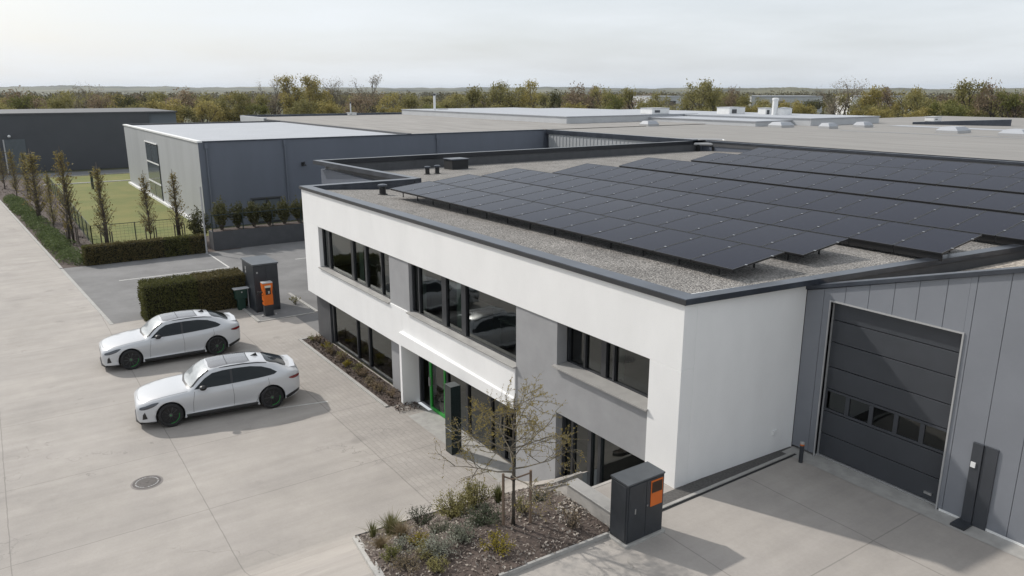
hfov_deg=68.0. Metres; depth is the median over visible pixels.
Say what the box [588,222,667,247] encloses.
solar panel
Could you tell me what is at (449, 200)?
solar panel
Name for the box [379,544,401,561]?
shrub
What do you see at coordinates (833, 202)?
solar panel
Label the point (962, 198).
solar panel
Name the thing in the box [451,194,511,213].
solar panel
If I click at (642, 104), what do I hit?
bush
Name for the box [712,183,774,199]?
solar panel
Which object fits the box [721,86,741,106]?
broadleaf tree
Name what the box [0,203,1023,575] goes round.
concrete yard
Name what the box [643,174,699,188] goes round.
solar panel
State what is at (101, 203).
slim tree
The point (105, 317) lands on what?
kerb
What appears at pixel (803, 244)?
solar panel
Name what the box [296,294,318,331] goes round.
asphalt court apron
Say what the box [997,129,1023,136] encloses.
skylight
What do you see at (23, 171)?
slim tree
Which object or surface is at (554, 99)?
broadleaf tree
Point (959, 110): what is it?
bush
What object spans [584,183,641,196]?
solar panel
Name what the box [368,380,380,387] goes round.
bedding plant
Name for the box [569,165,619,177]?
solar panel
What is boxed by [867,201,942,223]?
solar panel
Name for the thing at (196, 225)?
evergreen shrub
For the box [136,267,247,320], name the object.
clipped hedge
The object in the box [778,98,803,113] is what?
bush
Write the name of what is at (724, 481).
border kerb
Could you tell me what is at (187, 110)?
bush
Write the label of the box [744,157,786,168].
solar panel
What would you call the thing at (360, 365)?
bedding plant
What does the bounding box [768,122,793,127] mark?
skylight
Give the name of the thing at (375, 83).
bare tree
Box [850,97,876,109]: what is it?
broadleaf tree
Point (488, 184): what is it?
solar panel
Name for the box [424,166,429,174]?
roof vent
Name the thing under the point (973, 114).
bush
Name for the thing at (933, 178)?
solar panel
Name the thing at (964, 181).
solar panel
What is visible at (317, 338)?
bedding plant
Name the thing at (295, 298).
scrubby plant
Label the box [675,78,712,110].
tall tree
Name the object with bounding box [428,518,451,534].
shrub
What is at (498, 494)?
ornamental grass
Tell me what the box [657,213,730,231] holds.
solar panel
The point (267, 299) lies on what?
ev charger
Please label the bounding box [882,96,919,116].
tall tree
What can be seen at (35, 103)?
broadleaf tree
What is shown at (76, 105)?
bare tree
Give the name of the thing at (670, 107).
broadleaf tree
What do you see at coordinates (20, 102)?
broadleaf tree
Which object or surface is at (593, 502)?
retaining wall
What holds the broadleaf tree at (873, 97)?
on the ground at (426, 380)
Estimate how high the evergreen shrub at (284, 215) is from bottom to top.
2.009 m
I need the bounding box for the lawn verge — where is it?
[43,173,129,183]
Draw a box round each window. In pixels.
[144,140,163,200]
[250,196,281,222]
[318,229,390,303]
[331,304,392,382]
[406,264,516,368]
[552,327,649,411]
[561,416,644,486]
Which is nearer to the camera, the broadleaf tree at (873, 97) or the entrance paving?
the entrance paving
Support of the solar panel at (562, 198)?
on the office building at (681, 374)
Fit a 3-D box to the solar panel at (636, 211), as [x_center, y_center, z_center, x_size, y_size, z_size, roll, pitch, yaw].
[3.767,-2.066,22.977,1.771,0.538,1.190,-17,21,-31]
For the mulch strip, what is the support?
on the ground at (426, 380)
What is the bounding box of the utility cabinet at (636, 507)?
[608,461,664,548]
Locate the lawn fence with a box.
[46,176,216,243]
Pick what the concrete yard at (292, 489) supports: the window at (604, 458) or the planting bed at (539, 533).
the planting bed at (539, 533)
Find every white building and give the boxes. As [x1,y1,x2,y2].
[632,96,686,110]
[743,95,822,113]
[835,96,909,114]
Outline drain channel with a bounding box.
[662,454,796,511]
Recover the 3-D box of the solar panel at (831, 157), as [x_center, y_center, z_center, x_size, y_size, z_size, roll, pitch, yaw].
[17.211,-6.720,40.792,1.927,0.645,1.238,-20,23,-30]
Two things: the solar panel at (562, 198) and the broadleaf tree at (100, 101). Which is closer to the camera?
the solar panel at (562, 198)
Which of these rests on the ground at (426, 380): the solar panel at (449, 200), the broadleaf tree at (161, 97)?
the broadleaf tree at (161, 97)
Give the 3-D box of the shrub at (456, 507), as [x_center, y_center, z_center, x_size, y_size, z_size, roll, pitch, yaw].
[-1.179,4.402,15.411,1.015,0.705,0.815,-10,18,-33]
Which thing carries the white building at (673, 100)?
on the ground at (426, 380)
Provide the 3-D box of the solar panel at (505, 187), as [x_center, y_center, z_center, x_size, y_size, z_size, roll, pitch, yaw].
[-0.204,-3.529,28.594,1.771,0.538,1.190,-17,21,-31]
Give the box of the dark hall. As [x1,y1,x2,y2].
[0,108,176,173]
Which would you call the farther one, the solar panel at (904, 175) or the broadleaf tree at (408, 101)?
the broadleaf tree at (408, 101)
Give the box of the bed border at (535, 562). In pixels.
[498,532,608,575]
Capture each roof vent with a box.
[378,184,387,194]
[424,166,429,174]
[434,165,440,173]
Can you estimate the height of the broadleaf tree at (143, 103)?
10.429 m
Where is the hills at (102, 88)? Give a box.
[0,85,1016,91]
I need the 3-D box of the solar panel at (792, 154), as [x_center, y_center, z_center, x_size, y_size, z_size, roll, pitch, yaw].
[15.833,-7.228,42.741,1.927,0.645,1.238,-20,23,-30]
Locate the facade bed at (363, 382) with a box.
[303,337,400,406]
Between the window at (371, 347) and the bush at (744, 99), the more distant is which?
the bush at (744, 99)
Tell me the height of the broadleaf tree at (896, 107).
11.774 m
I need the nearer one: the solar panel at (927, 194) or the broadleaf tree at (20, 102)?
the solar panel at (927, 194)
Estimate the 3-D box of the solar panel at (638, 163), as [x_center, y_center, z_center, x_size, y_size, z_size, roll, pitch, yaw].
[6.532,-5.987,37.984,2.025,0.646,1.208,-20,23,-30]
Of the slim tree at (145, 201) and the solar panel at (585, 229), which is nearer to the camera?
the solar panel at (585, 229)
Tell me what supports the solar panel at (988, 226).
on the office building at (681, 374)
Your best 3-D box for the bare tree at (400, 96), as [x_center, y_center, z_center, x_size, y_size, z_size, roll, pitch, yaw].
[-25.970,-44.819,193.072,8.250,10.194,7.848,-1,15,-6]
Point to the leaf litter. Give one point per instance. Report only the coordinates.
(47, 216)
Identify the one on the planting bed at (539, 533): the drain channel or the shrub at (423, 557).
the shrub at (423, 557)
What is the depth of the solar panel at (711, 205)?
24.03 m
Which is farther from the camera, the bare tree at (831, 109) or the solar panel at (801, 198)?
the bare tree at (831, 109)
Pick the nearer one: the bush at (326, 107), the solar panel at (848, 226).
the solar panel at (848, 226)
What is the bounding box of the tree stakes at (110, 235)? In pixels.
[100,231,112,241]
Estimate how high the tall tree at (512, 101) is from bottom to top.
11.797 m
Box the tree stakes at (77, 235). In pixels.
[65,228,79,242]
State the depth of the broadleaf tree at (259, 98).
148.28 m
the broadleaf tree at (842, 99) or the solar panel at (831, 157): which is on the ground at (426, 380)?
the broadleaf tree at (842, 99)
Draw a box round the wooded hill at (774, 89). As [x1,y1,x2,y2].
[640,87,929,95]
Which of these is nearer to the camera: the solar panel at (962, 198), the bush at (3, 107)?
the solar panel at (962, 198)
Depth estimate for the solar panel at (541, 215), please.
22.41 m
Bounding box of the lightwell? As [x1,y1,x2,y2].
[549,471,610,488]
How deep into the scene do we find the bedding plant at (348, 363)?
28.80 m
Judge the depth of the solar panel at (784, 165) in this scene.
37.02 m
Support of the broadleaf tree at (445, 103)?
on the ground at (426, 380)
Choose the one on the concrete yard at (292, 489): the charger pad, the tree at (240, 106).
the charger pad
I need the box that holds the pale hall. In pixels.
[123,121,543,228]
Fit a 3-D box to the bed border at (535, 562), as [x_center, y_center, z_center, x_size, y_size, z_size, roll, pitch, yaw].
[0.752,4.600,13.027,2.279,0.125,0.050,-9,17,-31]
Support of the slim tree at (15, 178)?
on the mulch strip
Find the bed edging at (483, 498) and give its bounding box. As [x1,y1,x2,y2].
[355,481,566,535]
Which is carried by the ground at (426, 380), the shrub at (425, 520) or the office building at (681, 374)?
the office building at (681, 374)
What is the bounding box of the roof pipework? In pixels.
[684,138,724,150]
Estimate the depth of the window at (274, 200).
60.15 m
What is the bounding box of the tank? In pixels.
[777,107,791,114]
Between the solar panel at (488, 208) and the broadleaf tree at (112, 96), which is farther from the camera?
the broadleaf tree at (112, 96)
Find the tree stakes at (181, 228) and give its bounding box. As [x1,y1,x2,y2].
[173,223,185,234]
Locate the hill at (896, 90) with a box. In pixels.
[0,88,1023,96]
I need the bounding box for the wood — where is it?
[0,90,1023,114]
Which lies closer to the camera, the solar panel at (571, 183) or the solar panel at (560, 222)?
the solar panel at (560, 222)
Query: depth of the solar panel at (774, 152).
43.60 m
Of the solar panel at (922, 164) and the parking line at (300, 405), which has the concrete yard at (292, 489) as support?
the parking line at (300, 405)
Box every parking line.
[119,267,228,280]
[274,401,327,408]
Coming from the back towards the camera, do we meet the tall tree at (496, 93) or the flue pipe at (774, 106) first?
the tall tree at (496, 93)
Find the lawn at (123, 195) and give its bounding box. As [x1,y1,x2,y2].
[51,181,211,243]
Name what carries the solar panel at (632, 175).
on the office building at (681, 374)
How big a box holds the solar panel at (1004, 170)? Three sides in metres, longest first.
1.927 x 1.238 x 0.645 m
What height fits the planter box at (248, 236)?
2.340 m
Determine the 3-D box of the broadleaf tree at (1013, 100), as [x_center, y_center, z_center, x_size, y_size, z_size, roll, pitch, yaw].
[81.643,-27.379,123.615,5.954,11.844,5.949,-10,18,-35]
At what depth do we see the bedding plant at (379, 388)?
26.39 m
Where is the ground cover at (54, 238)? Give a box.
[2,194,88,265]
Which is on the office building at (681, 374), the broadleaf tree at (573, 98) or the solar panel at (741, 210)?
the solar panel at (741, 210)
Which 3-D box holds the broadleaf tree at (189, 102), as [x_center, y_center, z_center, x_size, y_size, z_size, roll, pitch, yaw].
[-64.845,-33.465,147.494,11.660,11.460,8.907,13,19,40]
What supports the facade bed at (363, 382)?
on the concrete yard at (292, 489)
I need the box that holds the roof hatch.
[443,157,468,169]
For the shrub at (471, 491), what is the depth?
16.01 m
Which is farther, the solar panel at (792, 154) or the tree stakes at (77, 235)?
the tree stakes at (77, 235)
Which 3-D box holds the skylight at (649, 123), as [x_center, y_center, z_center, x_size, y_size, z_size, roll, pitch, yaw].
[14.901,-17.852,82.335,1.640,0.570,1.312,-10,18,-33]
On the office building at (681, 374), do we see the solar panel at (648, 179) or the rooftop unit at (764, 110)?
the solar panel at (648, 179)
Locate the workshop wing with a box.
[791,259,1023,546]
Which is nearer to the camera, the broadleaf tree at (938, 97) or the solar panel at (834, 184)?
the solar panel at (834, 184)
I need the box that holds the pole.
[199,187,207,253]
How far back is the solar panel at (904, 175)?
32.26 m
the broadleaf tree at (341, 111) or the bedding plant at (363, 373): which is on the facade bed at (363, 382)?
the bedding plant at (363, 373)
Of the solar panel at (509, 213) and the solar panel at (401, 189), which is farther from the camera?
the solar panel at (401, 189)
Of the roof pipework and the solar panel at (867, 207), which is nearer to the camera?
the solar panel at (867, 207)
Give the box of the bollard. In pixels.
[798,441,804,462]
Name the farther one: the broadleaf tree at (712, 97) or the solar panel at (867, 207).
the broadleaf tree at (712, 97)
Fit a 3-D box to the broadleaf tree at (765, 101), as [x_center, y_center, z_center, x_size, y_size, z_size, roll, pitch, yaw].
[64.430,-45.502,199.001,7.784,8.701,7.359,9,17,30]
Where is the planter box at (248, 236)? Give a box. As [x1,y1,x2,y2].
[208,207,304,250]
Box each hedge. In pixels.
[81,233,206,265]
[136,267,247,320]
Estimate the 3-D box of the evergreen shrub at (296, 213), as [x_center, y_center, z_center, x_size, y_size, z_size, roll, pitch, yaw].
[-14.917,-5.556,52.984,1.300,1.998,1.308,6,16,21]
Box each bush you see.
[0,102,15,108]
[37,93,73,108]
[108,104,138,107]
[140,97,185,122]
[177,103,203,122]
[212,107,242,121]
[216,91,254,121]
[238,103,271,120]
[286,104,307,113]
[292,100,324,113]
[313,100,341,113]
[389,108,406,111]
[422,101,443,108]
[560,101,587,108]
[633,101,659,108]
[733,94,762,109]
[741,104,760,112]
[748,101,771,111]
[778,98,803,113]
[796,103,816,113]
[848,108,874,115]
[861,102,899,117]
[868,106,894,117]
[900,106,941,116]
[926,97,960,115]
[941,101,973,116]
[964,107,997,116]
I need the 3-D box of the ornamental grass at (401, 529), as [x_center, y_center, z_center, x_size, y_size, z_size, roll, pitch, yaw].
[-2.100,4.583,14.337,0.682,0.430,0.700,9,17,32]
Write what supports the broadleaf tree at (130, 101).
on the ground at (426, 380)
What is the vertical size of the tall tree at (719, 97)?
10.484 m
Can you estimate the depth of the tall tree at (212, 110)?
180.29 m
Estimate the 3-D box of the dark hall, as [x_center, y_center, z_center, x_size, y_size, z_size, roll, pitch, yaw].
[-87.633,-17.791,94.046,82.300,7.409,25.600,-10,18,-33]
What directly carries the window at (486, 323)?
in the office building at (681, 374)
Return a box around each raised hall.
[401,108,697,123]
[545,108,618,109]
[608,109,880,125]
[648,116,791,126]
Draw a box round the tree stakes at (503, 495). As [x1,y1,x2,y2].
[502,470,531,526]
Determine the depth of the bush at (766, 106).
139.69 m
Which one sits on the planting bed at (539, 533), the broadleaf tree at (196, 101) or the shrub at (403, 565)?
the shrub at (403, 565)
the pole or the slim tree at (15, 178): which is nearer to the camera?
the pole
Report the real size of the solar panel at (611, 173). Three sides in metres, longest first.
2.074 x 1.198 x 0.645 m
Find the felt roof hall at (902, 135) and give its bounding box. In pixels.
[546,116,1023,161]
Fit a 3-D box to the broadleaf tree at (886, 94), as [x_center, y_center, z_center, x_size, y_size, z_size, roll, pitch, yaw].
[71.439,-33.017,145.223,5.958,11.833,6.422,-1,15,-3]
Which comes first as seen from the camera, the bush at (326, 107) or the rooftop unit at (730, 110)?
the rooftop unit at (730, 110)
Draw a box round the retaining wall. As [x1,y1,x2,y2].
[539,478,610,530]
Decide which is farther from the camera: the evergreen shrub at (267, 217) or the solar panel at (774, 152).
the evergreen shrub at (267, 217)
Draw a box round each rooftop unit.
[347,112,356,114]
[640,108,668,113]
[717,107,744,113]
[758,108,771,113]
[924,116,942,120]
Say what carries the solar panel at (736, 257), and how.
on the office building at (681, 374)
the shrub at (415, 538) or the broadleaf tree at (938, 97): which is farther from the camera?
the broadleaf tree at (938, 97)
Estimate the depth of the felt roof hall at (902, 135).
65.07 m
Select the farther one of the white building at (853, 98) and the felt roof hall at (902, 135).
the white building at (853, 98)
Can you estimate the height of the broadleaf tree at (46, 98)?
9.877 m
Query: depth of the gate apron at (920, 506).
14.87 m
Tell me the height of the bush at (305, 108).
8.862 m
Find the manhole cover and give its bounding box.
[130,475,162,489]
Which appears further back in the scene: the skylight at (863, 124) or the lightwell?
the skylight at (863, 124)
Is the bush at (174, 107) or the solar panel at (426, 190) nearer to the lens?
the solar panel at (426, 190)
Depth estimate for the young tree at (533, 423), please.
13.39 m
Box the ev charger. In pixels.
[257,280,276,316]
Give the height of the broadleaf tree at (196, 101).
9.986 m
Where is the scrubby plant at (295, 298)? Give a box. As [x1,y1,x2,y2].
[289,295,300,303]
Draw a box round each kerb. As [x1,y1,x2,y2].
[0,200,112,324]
[4,172,129,179]
[242,293,317,321]
[298,335,388,407]
[352,536,384,575]
[662,452,794,508]
[912,119,1011,125]
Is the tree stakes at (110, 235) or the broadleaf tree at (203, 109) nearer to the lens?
the tree stakes at (110, 235)
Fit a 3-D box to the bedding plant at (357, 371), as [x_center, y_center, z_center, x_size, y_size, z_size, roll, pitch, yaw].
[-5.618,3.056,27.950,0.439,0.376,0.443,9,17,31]
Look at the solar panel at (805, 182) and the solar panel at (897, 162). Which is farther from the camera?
the solar panel at (897, 162)
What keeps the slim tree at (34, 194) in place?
on the mulch strip
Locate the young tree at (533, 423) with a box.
[428,374,586,525]
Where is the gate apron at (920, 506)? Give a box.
[782,446,1023,559]
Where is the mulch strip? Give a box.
[0,173,240,267]
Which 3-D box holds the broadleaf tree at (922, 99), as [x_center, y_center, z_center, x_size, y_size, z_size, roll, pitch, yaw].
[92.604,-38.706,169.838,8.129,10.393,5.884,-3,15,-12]
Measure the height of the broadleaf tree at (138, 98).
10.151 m
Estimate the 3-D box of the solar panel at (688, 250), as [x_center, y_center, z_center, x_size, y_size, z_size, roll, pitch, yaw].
[4.375,-0.723,17.828,1.729,0.520,1.198,-16,21,-31]
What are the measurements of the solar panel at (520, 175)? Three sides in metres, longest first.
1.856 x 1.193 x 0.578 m
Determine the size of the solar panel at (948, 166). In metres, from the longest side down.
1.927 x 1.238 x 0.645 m
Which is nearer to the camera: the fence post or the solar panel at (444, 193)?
the solar panel at (444, 193)
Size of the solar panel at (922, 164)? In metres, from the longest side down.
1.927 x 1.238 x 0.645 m
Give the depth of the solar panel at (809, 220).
21.20 m
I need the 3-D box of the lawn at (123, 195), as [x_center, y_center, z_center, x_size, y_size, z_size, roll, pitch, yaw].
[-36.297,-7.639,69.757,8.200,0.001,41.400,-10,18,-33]
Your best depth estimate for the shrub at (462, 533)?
13.39 m
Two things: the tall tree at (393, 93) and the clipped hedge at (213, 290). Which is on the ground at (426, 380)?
the tall tree at (393, 93)
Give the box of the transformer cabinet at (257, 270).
[240,255,280,312]
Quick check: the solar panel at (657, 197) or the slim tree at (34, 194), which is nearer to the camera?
the solar panel at (657, 197)
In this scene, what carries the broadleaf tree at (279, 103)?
on the ground at (426, 380)
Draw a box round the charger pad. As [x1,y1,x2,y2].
[246,294,313,320]
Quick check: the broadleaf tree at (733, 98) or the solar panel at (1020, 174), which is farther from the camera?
the broadleaf tree at (733, 98)
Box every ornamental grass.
[357,520,379,537]
[365,531,395,549]
[370,506,407,536]
[383,517,420,539]
[490,482,505,502]
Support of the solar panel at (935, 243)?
on the office building at (681, 374)
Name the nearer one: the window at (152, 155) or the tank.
the window at (152, 155)
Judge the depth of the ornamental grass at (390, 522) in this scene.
15.60 m
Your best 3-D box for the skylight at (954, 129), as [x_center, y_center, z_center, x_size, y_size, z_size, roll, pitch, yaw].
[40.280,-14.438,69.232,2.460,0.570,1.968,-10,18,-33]
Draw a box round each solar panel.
[390,181,441,196]
[404,184,456,200]
[418,187,475,204]
[433,174,483,183]
[434,190,491,208]
[447,177,497,186]
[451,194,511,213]
[462,179,513,190]
[470,198,532,217]
[478,182,531,193]
[482,168,527,178]
[490,202,556,223]
[495,185,551,197]
[496,170,545,180]
[511,206,580,228]
[512,172,561,183]
[513,188,571,200]
[528,175,580,186]
[533,192,593,205]
[535,211,607,234]
[545,177,598,189]
[552,163,601,174]
[554,195,617,209]
[560,217,636,240]
[564,180,618,192]
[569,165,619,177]
[578,199,642,214]
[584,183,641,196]
[585,167,638,179]
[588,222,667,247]
[602,204,669,219]
[604,169,656,182]
[605,186,665,200]
[619,157,662,168]
[619,229,702,255]
[623,172,678,185]
[628,189,689,204]
[628,208,699,225]
[636,159,680,170]
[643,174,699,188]
[652,193,715,208]
[653,161,700,172]
[653,236,741,264]
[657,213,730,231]
[665,177,723,191]
[671,163,720,175]
[678,197,745,213]
[688,180,748,195]
[688,219,766,238]
[691,153,730,162]
[691,165,740,177]
[691,243,784,274]
[708,154,750,164]
[708,201,777,219]
[711,167,761,180]
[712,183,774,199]
[723,225,805,246]
[726,156,767,166]
[733,169,785,182]
[738,206,811,224]
[739,147,773,155]
[739,186,804,203]
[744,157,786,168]
[755,149,792,156]
[756,171,810,185]
[762,231,848,259]
[764,159,809,170]
[767,189,834,207]
[772,210,847,230]
[775,150,811,158]
[780,174,836,188]
[785,160,831,172]
[792,151,829,159]
[798,193,868,212]
[806,176,863,192]
[807,162,854,174]
[808,216,888,244]
[811,153,851,161]
[830,164,879,177]
[831,197,904,217]
[833,154,872,163]
[834,179,893,195]
[849,222,932,252]
[854,156,896,165]
[854,166,904,179]
[864,182,925,199]
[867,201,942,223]
[876,157,919,167]
[880,169,930,182]
[893,228,981,260]
[896,185,960,203]
[900,159,944,169]
[906,206,985,229]
[908,171,961,185]
[925,161,970,171]
[930,188,996,207]
[937,173,990,188]
[949,211,1023,242]
[952,163,998,174]
[967,192,1023,212]
[968,176,1023,191]
[979,165,1023,176]
[996,221,1023,244]
[1001,180,1023,194]
[1007,203,1023,214]
[1010,170,1023,177]
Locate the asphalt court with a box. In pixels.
[63,241,313,323]
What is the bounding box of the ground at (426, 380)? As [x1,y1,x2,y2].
[38,96,1023,505]
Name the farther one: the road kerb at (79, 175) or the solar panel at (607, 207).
the road kerb at (79, 175)
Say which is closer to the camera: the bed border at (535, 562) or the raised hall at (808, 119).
the bed border at (535, 562)
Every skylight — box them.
[639,121,658,125]
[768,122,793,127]
[818,123,837,128]
[853,122,872,127]
[935,126,970,133]
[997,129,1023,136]
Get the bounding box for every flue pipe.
[433,94,435,109]
[772,98,778,114]
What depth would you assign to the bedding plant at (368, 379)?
27.11 m
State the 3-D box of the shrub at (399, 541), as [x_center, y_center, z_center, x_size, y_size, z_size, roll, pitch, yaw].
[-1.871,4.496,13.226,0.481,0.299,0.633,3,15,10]
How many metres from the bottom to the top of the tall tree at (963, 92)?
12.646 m
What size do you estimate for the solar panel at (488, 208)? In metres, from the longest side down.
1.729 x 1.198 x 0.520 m
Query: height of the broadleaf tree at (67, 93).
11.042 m
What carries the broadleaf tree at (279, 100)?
on the ground at (426, 380)
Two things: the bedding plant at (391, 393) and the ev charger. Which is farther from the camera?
the ev charger
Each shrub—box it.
[184,205,211,236]
[209,195,231,229]
[228,200,246,227]
[244,201,263,226]
[260,198,276,224]
[273,196,293,223]
[289,195,302,221]
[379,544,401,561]
[386,544,428,574]
[393,533,414,554]
[405,504,436,527]
[405,528,428,546]
[411,530,461,559]
[414,541,435,561]
[426,554,448,572]
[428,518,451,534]
[429,488,475,519]
[446,521,474,543]
[458,478,494,509]
[460,500,510,531]
[479,525,515,556]
[515,491,532,512]
[527,491,548,501]
[562,506,581,529]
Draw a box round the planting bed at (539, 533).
[359,484,608,575]
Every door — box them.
[428,362,445,417]
[961,442,998,530]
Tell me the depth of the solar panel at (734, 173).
33.08 m
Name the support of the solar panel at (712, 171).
on the office building at (681, 374)
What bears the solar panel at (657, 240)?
on the office building at (681, 374)
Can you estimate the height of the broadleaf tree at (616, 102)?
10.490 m
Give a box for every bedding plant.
[313,334,321,341]
[325,346,334,354]
[335,352,345,360]
[342,359,350,366]
[350,362,365,368]
[353,367,363,376]
[359,367,368,377]
[362,375,376,383]
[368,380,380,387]
[373,382,388,391]
[385,388,394,397]
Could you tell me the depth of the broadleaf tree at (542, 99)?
193.56 m
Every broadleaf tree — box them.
[0,85,47,108]
[1,91,34,108]
[26,94,72,106]
[34,90,77,107]
[73,92,108,107]
[84,92,113,107]
[100,92,131,107]
[102,95,132,107]
[112,93,145,107]
[124,93,147,106]
[131,93,165,108]
[146,89,186,122]
[163,87,201,122]
[182,94,206,121]
[191,98,222,121]
[192,90,230,120]
[219,93,245,109]
[233,93,271,113]
[258,98,284,112]
[273,93,290,113]
[281,92,307,113]
[310,101,345,113]
[342,91,384,112]
[374,92,403,112]
[399,93,425,108]
[419,95,439,107]
[438,92,471,108]
[448,84,484,107]
[489,101,508,107]
[521,91,548,107]
[534,91,561,107]
[546,89,564,107]
[556,81,590,107]
[583,83,601,108]
[603,91,624,108]
[615,96,646,108]
[619,87,656,108]
[646,89,670,107]
[659,105,677,109]
[673,93,705,109]
[697,76,726,110]
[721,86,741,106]
[750,99,772,106]
[798,98,826,113]
[832,92,858,112]
[842,106,863,114]
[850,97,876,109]
[857,85,885,111]
[877,84,893,109]
[889,85,925,116]
[898,90,941,114]
[908,94,945,109]
[932,93,953,111]
[940,94,979,110]
[968,77,1023,117]
[992,82,1023,117]
[997,108,1023,117]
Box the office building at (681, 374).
[299,140,1023,488]
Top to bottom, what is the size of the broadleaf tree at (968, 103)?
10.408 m
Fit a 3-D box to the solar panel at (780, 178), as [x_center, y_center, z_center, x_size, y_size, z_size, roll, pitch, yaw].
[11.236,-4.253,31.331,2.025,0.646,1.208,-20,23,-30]
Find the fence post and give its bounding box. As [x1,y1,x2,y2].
[89,171,93,188]
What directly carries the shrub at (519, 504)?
on the planting bed at (539, 533)
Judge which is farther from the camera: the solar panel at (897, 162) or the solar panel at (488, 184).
the solar panel at (897, 162)
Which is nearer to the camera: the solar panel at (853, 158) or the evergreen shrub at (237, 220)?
the solar panel at (853, 158)
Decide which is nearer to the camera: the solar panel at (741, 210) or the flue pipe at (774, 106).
the solar panel at (741, 210)
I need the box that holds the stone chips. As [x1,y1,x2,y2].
[358,482,589,575]
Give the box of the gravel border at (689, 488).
[663,447,790,504]
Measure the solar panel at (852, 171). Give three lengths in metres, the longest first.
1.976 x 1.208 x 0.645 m
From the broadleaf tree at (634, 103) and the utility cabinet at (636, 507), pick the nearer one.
the utility cabinet at (636, 507)
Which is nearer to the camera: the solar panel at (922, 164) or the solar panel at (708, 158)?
the solar panel at (922, 164)
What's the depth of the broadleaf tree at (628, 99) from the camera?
157.81 m
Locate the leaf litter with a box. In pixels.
[0,183,208,263]
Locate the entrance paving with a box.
[409,410,515,481]
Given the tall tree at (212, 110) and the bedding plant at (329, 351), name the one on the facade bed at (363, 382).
the bedding plant at (329, 351)
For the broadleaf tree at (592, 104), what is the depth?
161.57 m
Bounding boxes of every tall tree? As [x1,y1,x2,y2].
[203,97,229,121]
[274,73,305,113]
[296,73,326,112]
[303,80,335,113]
[342,94,365,108]
[382,91,422,108]
[445,95,470,107]
[474,87,508,107]
[486,81,510,107]
[499,84,525,107]
[517,79,539,107]
[588,85,612,108]
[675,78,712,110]
[704,92,733,110]
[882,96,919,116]
[941,77,999,116]
[980,97,1007,116]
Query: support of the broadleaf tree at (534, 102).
on the ground at (426, 380)
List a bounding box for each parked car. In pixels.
[98,309,239,369]
[134,351,299,426]
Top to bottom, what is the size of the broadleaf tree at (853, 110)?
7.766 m
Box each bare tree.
[54,82,101,108]
[256,78,280,114]
[321,77,355,110]
[347,71,383,112]
[396,91,423,108]
[811,77,869,114]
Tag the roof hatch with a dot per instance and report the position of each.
(455, 163)
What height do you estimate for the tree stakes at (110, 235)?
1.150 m
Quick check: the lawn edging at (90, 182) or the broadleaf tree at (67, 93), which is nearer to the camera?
the lawn edging at (90, 182)
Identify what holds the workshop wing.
on the ground at (426, 380)
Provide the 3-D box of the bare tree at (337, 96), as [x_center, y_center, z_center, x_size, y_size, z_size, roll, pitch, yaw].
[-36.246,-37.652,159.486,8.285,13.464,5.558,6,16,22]
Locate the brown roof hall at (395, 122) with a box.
[240,112,698,147]
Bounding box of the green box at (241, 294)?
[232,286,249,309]
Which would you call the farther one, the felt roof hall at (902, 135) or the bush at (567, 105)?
the bush at (567, 105)
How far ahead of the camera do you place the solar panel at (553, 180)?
30.60 m
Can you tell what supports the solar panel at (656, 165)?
on the office building at (681, 374)
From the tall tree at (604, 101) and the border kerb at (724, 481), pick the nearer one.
the border kerb at (724, 481)
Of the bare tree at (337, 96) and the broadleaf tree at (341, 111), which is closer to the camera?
the broadleaf tree at (341, 111)
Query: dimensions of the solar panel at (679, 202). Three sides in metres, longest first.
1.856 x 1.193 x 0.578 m
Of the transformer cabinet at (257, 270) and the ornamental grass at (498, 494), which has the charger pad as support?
the transformer cabinet at (257, 270)
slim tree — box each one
[0,151,9,188]
[4,149,22,195]
[16,148,47,220]
[18,150,31,198]
[42,170,58,227]
[49,149,81,242]
[89,165,116,244]
[135,170,160,238]
[164,169,188,235]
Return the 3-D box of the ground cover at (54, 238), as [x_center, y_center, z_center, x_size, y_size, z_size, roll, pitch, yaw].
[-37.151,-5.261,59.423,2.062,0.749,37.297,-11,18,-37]
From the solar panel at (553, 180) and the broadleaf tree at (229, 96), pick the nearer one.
the solar panel at (553, 180)
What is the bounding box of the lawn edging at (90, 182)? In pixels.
[36,180,130,185]
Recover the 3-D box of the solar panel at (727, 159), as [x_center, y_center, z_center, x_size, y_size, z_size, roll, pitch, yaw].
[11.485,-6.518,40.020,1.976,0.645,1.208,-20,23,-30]
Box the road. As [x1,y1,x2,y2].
[4,169,128,178]
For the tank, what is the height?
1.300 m
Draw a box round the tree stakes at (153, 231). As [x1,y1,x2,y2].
[145,226,157,238]
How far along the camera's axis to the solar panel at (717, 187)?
28.12 m
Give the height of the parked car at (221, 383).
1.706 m
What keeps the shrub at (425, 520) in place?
on the planting bed at (539, 533)
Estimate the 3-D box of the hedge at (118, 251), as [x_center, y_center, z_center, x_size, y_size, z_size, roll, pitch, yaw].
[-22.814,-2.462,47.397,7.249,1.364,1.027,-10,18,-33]
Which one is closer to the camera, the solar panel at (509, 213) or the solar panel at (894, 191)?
the solar panel at (509, 213)

